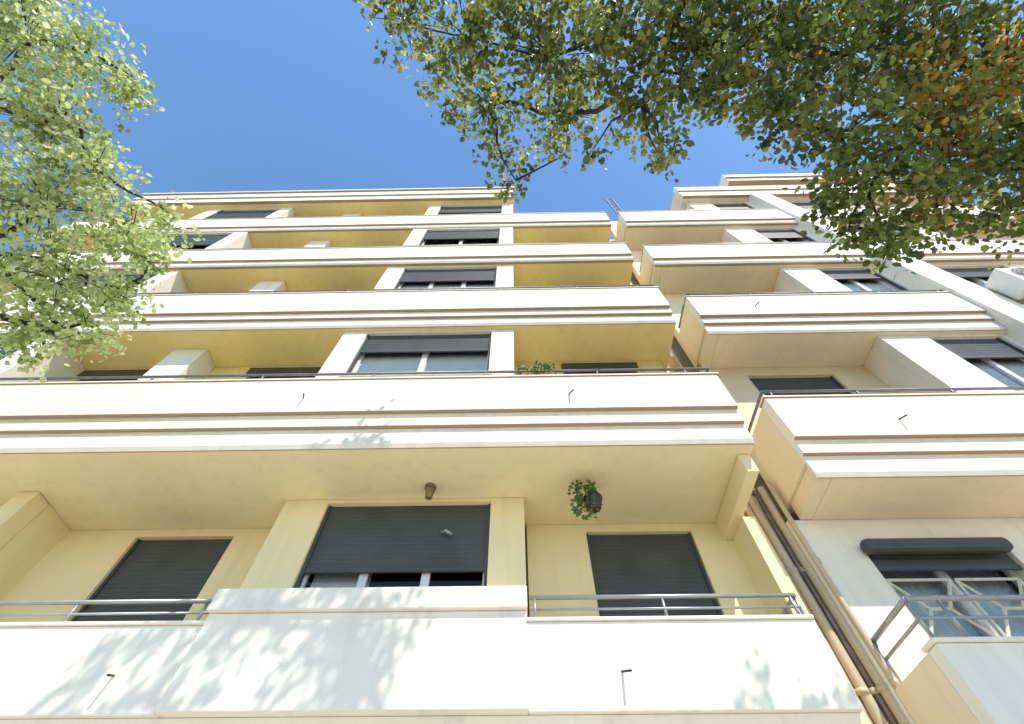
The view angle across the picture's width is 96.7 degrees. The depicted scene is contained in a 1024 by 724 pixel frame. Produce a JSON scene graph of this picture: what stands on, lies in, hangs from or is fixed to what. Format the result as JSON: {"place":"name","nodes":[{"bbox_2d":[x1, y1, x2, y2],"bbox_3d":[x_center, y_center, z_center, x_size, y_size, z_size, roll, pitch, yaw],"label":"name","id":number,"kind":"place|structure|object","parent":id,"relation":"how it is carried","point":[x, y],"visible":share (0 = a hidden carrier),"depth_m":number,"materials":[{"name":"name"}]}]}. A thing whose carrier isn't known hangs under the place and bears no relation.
{"place":"outdoors","nodes":[
{"label":"outdoors","id":0,"kind":"place"},
{"bbox_2d":[0,492,48,548],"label":"first floor piers","id":1,"kind":"structure","parent":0,"point":[19,511],"depth_m":4.67,"materials":[{"name":"yellow paint"}]},
{"bbox_2d":[0,497,767,621],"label":"first floor walls","id":2,"kind":"structure","parent":0,"point":[46,553],"depth_m":4.67,"materials":[{"name":"yellow paint"}]},
{"bbox_2d":[0,444,753,534],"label":"first soffit","id":3,"kind":"structure","parent":2,"relation":"on","point":[663,484],"depth_m":4.76,"materials":[{"name":"paint"}]},
{"bbox_2d":[138,214,361,379],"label":"piers","id":4,"kind":"structure","parent":3,"relation":"on","point":[187,362],"depth_m":7.09,"materials":[{"name":"white paint"}]},
{"bbox_2d":[0,204,513,381],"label":"bay walls","id":5,"kind":"structure","parent":3,"relation":"on","point":[342,355],"depth_m":7.22,"materials":[{"name":"white paint"}]},
{"bbox_2d":[41,212,500,587],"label":"window frames","id":6,"kind":"structure","parent":5,"relation":"in","point":[363,579],"depth_m":6.32,"materials":[{"name":"white plastic"}]},
{"bbox_2d":[165,212,499,249],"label":"curtains","id":7,"kind":"object","parent":6,"relation":"attached to","point":[457,241],"visible":0.01,"depth_m":11.85,"materials":[{"name":"fabric"}]},
{"bbox_2d":[0,206,718,621],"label":"roller shutters","id":8,"kind":"object","parent":6,"relation":"attached to","point":[384,540],"visible":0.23,"depth_m":4.70,"materials":[{"name":"grey plastic"}]},
{"bbox_2d":[440,529,452,535],"bbox_3d":[-0.653,1.707,4.534,0.118,0.068,0.088,-40,-66,22],"label":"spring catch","id":9,"kind":"object","parent":8,"relation":"attached to","point":[446,531],"visible":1,"depth_m":4.51,"materials":[{"name":"silver metal"}]},
{"bbox_2d":[54,281,493,587],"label":"curtains","id":10,"kind":"object","parent":5,"relation":"attached to","point":[436,361],"visible":0.19,"depth_m":6.59,"materials":[{"name":"white fabric"}]},
{"bbox_2d":[35,205,722,621],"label":"shutter guides","id":11,"kind":"object","parent":5,"relation":"attached to","point":[297,583],"visible":0.14,"depth_m":4.68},
{"bbox_2d":[69,361,664,380],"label":"loggia walls","id":12,"kind":"structure","parent":3,"relation":"on","point":[244,370],"depth_m":7.33,"materials":[{"name":"yellow paint"}]},
{"bbox_2d":[425,482,435,499],"bbox_3d":[-0.857,1.351,4.731,0.120,0.151,0.120,-1,-58,1],"label":"ceiling lamp","id":13,"kind":"object","parent":3,"relation":"attached to","point":[430,488],"visible":1,"depth_m":4.71,"materials":[{"name":"gold metal"}]},
{"bbox_2d":[567,479,602,519],"bbox_3d":[0.729,1.341,4.557,0.346,0.440,0.314,-1,-58,1],"label":"hanging plant basket","id":14,"kind":"object","parent":3,"relation":"hanging from","point":[591,498],"visible":1,"depth_m":4.47,"materials":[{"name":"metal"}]},
{"bbox_2d":[0,593,804,621],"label":"railings","id":15,"kind":"object","parent":2,"relation":"on","point":[662,597],"visible":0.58,"depth_m":3.76,"materials":[{"name":"grey metal"}]},
{"bbox_2d":[716,455,870,723],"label":"soffit beams","id":16,"kind":"structure","parent":2,"relation":"attached to","point":[761,561],"depth_m":4.48,"materials":[{"name":"beige paint"}]},
{"bbox_2d":[0,586,863,723],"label":"first floor parapets","id":17,"kind":"object","parent":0,"point":[434,655],"visible":1,"depth_m":3.30,"materials":[{"name":"white paint"}]},
{"bbox_2d":[0,0,1023,251],"label":"sky","id":18,"kind":"structure","parent":0,"point":[255,95],"materials":[{"name":"blue"}]},
{"bbox_2d":[605,198,621,214],"bbox_3d":[3.122,-4.634,13.681,0.234,2.450,0.044,-1,-58,1],"label":"balcony divider railing","id":19,"kind":"object","parent":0,"point":[620,209],"visible":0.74,"depth_m":13.80,"materials":[{"name":"silver metal"}]},
{"bbox_2d":[616,217,979,723],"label":"parapets return","id":20,"kind":"object","parent":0,"point":[926,691],"visible":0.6,"depth_m":4.65,"materials":[{"name":"beige paint"}]},
{"bbox_2d":[885,577,1023,637],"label":"window lattice","id":21,"kind":"object","parent":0,"point":[950,583],"depth_m":3.98,"materials":[{"name":"white metal"}]},
{"label":"ground","id":22,"kind":"structure","parent":0,"visible":0},
{"bbox_2d":[525,535,528,616],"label":"core block","id":23,"kind":"structure","parent":22,"relation":"on","point":[527,575],"depth_m":4.79,"materials":[{"name":"beige paint"}]},
{"bbox_2d":[0,199,675,371],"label":"slabs","id":24,"kind":"structure","parent":23,"relation":"on","point":[532,344],"depth_m":7.44,"materials":[{"name":"yellow paint"}]},
{"bbox_2d":[127,186,514,205],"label":"cornice","id":25,"kind":"structure","parent":24,"relation":"attached to","point":[337,196],"depth_m":14.80,"materials":[{"name":"white paint"}]},
{"bbox_2d":[0,212,754,453],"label":"parapets","id":26,"kind":"object","parent":24,"relation":"on","point":[503,411],"visible":0.83,"depth_m":5.19,"materials":[{"name":"white paint"}]},
{"bbox_2d":[0,212,709,382],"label":"balcony railings","id":27,"kind":"object","parent":26,"relation":"on","point":[262,376],"visible":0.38,"depth_m":5.53,"materials":[{"name":"metal"}]},
{"bbox_2d":[106,389,631,676],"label":"drain spouts","id":28,"kind":"object","parent":26,"relation":"attached to","point":[622,671],"visible":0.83,"depth_m":3.25,"materials":[{"name":"metal"}]},
{"bbox_2d":[517,360,556,374],"bbox_3d":[0.300,0.139,5.537,0.510,0.311,0.300,-1,-58,1],"label":"potted plant","id":29,"kind":"object","parent":26,"relation":"on","point":[546,366],"visible":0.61,"depth_m":5.47,"materials":[{"name":"green plant"}]},
{"bbox_2d":[305,572,482,587],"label":"window panes","id":30,"kind":"object","parent":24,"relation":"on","point":[414,579],"depth_m":4.52,"materials":[{"name":"black glass"}]},
{"bbox_2d":[610,240,897,532],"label":"core block","id":31,"kind":"structure","parent":22,"relation":"on","point":[681,355],"depth_m":8.19,"materials":[{"name":"beige paint"}]},
{"bbox_2d":[630,193,1023,519],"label":"slabs","id":32,"kind":"structure","parent":31,"relation":"on","point":[923,498],"depth_m":6.85,"materials":[{"name":"beige paint"}]},
{"bbox_2d":[610,221,896,513],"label":"loggia walls","id":33,"kind":"structure","parent":32,"relation":"on","point":[741,388],"depth_m":6.90,"materials":[{"name":"beige paint"}]},
{"bbox_2d":[617,205,1023,478],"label":"parapets","id":34,"kind":"object","parent":32,"relation":"attached to","point":[977,434],"visible":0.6,"depth_m":6.76,"materials":[{"name":"white paint"}]},
{"bbox_2d":[616,206,1023,435],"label":"balcony railings","id":35,"kind":"object","parent":34,"relation":"on","point":[770,392],"visible":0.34,"depth_m":5.44,"materials":[{"name":"white metal"}]},
{"bbox_2d":[748,193,1023,342],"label":"piers","id":36,"kind":"structure","parent":34,"relation":"on","point":[1007,313],"depth_m":8.07,"materials":[{"name":"white paint"}]},
{"bbox_2d":[985,267,1023,303],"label":"air conditioner","id":37,"kind":"object","parent":34,"relation":"attached to","point":[1009,282],"visible":1,"depth_m":7.32,"materials":[{"name":"paint"}]},
{"bbox_2d":[686,184,1023,393],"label":"bay walls","id":38,"kind":"structure","parent":32,"relation":"on","point":[914,361],"depth_m":6.67,"materials":[{"name":"white paint"}]},
{"bbox_2d":[673,172,960,198],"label":"cornice","id":39,"kind":"structure","parent":38,"relation":"attached to","point":[731,186],"depth_m":14.71,"materials":[{"name":"white paint"}]},
{"bbox_2d":[714,203,1023,571],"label":"roller shutters","id":40,"kind":"object","parent":38,"relation":"attached to","point":[980,349],"visible":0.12,"depth_m":6.55,"materials":[{"name":"grey metal"}]},
{"bbox_2d":[860,537,1013,554],"bbox_3d":[3.986,1.732,4.284,1.360,0.130,0.128,-1,-58,1],"label":"shutter box","id":41,"kind":"object","parent":40,"relation":"attached to","point":[914,546],"visible":1,"depth_m":4.23,"materials":[{"name":"grey metal"}]},
{"bbox_2d":[769,237,1023,390],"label":"blinds","id":42,"kind":"object","parent":38,"relation":"attached to","point":[1013,365],"visible":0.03,"depth_m":6.43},
{"bbox_3d":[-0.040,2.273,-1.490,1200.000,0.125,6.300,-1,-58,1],"label":"pavement","id":43,"kind":"structure","parent":0,"visible":0},
{"bbox_2d":[0,0,204,383],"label":"leafy tree","id":44,"kind":"object","parent":43,"relation":"on","point":[109,294],"visible":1,"depth_m":4.70,"materials":[{"name":"green plant"}]},
{"bbox_2d":[352,0,1023,279],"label":"leafy tree","id":45,"kind":"object","parent":43,"relation":"on","point":[961,100],"visible":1,"depth_m":4.55,"materials":[{"name":"green plant"}]},
{"bbox_2d":[631,281,889,723],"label":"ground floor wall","id":46,"kind":"structure","parent":43,"relation":"on","point":[680,365],"depth_m":4.58,"materials":[{"name":"beige paint"}]},
{"bbox_2d":[630,283,909,723],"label":"drain pipes","id":47,"kind":"object","parent":43,"relation":"on","point":[864,693],"visible":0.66,"depth_m":3.91,"materials":[{"name":"metal"}]},
{"bbox_2d":[743,490,897,723],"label":"dark pipes","id":48,"kind":"object","parent":43,"relation":"on","point":[870,684],"visible":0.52,"depth_m":3.91,"materials":[{"name":"brown metal"}]},
{"bbox_2d":[782,518,1023,723],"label":"white first floor","id":49,"kind":"structure","parent":43,"relation":"on","point":[868,593],"depth_m":4.23,"materials":[{"name":"paint"}]},
{"bbox_2d":[921,636,1023,723],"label":"first floor parapets","id":50,"kind":"object","parent":49,"relation":"attached to","point":[984,676],"visible":1,"depth_m":2.86,"materials":[{"name":"white paint"}]},
{"bbox_2d":[871,594,1023,683],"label":"railings","id":51,"kind":"object","parent":50,"relation":"on","point":[892,615],"visible":0.88,"depth_m":3.29,"materials":[{"name":"grey metal"}]},
{"bbox_2d":[995,570,1018,593],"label":"dark rooms","id":52,"kind":"object","parent":49,"relation":"in","point":[1009,582],"depth_m":4.50,"materials":[{"name":"black"}]},
{"bbox_3d":[8.446,3.949,1.528,11.135,3.250,0.220,-1,-58,1],"label":"ground floor wall","id":53,"kind":"object","parent":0,"visible":0},
{"bbox_2d":[743,202,1023,393],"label":"shutter guides","id":54,"kind":"object","parent":53,"relation":"on","point":[903,288],"visible":0.12,"depth_m":8.42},
{"bbox_2d":[777,238,1023,636],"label":"window frames","id":55,"kind":"structure","parent":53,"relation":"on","point":[964,605],"depth_m":5.91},
{"bbox_2d":[880,571,1023,636],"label":"curtains","id":56,"kind":"object","parent":55,"relation":"attached to","point":[945,628],"depth_m":4.21,"materials":[{"name":"fabric"}]}
]}

